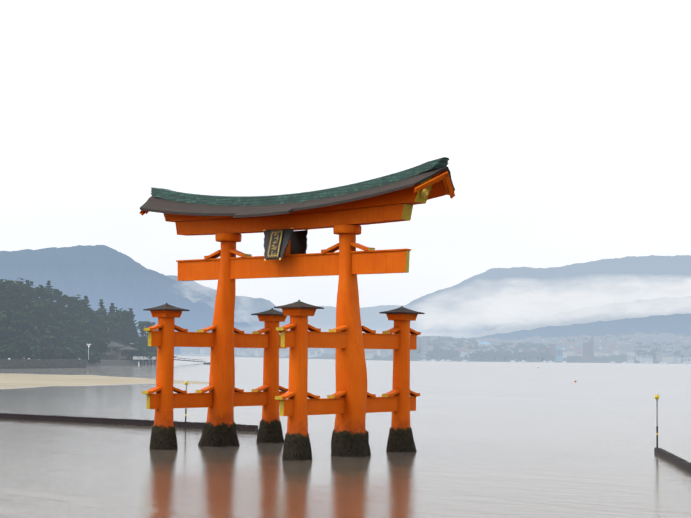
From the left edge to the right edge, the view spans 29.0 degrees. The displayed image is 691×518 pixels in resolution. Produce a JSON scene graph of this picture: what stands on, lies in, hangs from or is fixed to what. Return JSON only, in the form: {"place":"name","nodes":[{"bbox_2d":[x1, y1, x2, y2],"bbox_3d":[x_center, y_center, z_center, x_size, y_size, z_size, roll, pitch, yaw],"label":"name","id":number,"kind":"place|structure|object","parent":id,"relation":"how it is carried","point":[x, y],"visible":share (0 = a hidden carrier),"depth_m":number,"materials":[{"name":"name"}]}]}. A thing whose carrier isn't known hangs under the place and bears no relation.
{"place":"outdoors","nodes":[
{"label":"outdoors","id":0,"kind":"place"},
{"bbox_2d":[0,359,86,368],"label":"sea wall","id":1,"kind":"structure","parent":0,"point":[36,363],"depth_m":440.82,"materials":[{"name":"stone"}]},
{"bbox_2d":[98,335,130,358],"bbox_3d":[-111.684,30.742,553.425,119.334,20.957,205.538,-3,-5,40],"label":"roof","id":2,"kind":"structure","parent":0,"point":[107,356],"depth_m":614.05,"materials":[{"name":"grey"}]},
{"bbox_2d":[0,277,177,363],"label":"headland trees","id":3,"kind":"object","parent":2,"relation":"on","point":[33,325],"visible":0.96,"depth_m":531.40,"materials":[{"name":"green plant"}]},
{"bbox_2d":[0,245,256,354],"bbox_3d":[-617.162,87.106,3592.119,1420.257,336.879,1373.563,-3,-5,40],"label":"mountain","id":4,"kind":"structure","parent":0,"point":[95,274],"depth_m":3724.56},
{"bbox_2d":[167,275,308,333],"bbox_3d":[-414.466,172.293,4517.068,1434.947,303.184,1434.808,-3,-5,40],"label":"mountain","id":5,"kind":"structure","parent":0,"point":[245,308],"depth_m":4931.73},
{"bbox_2d":[0,355,690,517],"bbox_3d":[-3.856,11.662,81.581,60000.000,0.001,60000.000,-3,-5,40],"label":"sea water","id":6,"kind":"structure","parent":0,"point":[516,440],"depth_m":79.46,"materials":[{"name":"grey liquid"}]},
{"bbox_2d":[0,373,208,389],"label":"sand flat","id":7,"kind":"structure","parent":6,"relation":"on","point":[18,380],"depth_m":254.86,"materials":[{"name":"beige sand"}]},
{"bbox_2d":[0,413,257,431],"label":"groyne","id":8,"kind":"object","parent":6,"relation":"in","point":[177,424],"visible":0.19,"depth_m":108.34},
{"bbox_2d":[87,341,236,365],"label":"hall and jetty","id":9,"kind":"structure","parent":6,"relation":"on","point":[118,358],"depth_m":556.12,"materials":[{"name":"grey paint"}]},
{"bbox_2d":[185,380,187,430],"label":"marker post","id":10,"kind":"object","parent":6,"relation":"in","point":[186,382],"visible":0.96,"depth_m":100.37,"materials":[{"name":"silver metal"}]},
{"bbox_2d":[139,157,454,460],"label":"torii gate","id":11,"kind":"structure","parent":6,"relation":"in","point":[345,212],"depth_m":81.20,"materials":[{"name":"paint"}]},
{"bbox_2d":[419,359,687,363],"bbox_3d":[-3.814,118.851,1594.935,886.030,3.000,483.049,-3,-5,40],"label":"shoreline","id":12,"kind":"structure","parent":6,"relation":"in","point":[511,361],"depth_m":1248.29,"materials":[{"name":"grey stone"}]},
{"bbox_2d":[654,448,690,471],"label":"groyne","id":13,"kind":"object","parent":6,"relation":"in","point":[676,460],"visible":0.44,"depth_m":75.31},
{"bbox_2d":[655,393,658,447],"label":"marker post","id":14,"kind":"object","parent":13,"relation":"on","point":[656,396],"visible":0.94,"depth_m":83.38,"materials":[{"name":"silver metal"}]},
{"bbox_2d":[0,0,690,307],"label":"sky","id":15,"kind":"structure","parent":0,"point":[563,127],"materials":[{"name":"white"}]},
{"bbox_2d":[279,304,486,337],"bbox_3d":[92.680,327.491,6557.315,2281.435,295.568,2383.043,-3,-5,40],"label":"mountain","id":16,"kind":"structure","parent":0,"point":[372,318],"depth_m":6615.59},
{"bbox_2d":[385,278,690,334],"bbox_3d":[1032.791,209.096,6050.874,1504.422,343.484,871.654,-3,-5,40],"label":"fog","id":17,"kind":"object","parent":16,"relation":"on","point":[439,315],"depth_m":6142.05,"materials":[{"name":"white"}]},
{"bbox_2d":[180,344,682,363],"bbox_3d":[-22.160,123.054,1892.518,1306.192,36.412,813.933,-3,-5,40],"label":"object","id":18,"kind":"structure","parent":0,"point":[414,356],"depth_m":1399.83,"materials":[{"name":"grey"}]},
{"bbox_2d":[182,332,690,363],"bbox_3d":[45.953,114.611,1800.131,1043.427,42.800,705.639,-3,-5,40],"label":"shore town","id":19,"kind":"object","parent":18,"relation":"on","point":[591,347],"visible":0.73,"depth_m":1521.32,"materials":[{"name":"grey concrete"}]},
{"bbox_2d":[194,331,690,360],"bbox_3d":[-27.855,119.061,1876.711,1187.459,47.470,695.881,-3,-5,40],"label":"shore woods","id":20,"kind":"object","parent":18,"relation":"on","point":[437,351],"visible":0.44,"depth_m":1419.31,"materials":[{"name":"plant"}]},
{"bbox_2d":[407,255,690,330],"bbox_3d":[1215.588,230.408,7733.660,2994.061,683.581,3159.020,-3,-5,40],"label":"mountain","id":21,"kind":"structure","parent":0,"point":[652,267],"depth_m":8450.69,"materials":[{"name":"grey"}]},
{"bbox_2d":[466,313,690,339],"bbox_3d":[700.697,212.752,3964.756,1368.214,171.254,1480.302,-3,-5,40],"label":"mountain","id":22,"kind":"structure","parent":0,"point":[676,323],"depth_m":4213.75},
{"bbox_2d":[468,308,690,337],"bbox_3d":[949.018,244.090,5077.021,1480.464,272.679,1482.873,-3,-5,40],"label":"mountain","id":23,"kind":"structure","parent":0,"point":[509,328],"depth_m":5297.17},
{"bbox_2d":[421,293,690,337],"bbox_3d":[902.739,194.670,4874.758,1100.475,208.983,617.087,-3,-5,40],"label":"fog","id":24,"kind":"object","parent":23,"relation":"on","point":[566,306],"depth_m":4931.31,"materials":[{"name":"white"}]}
]}

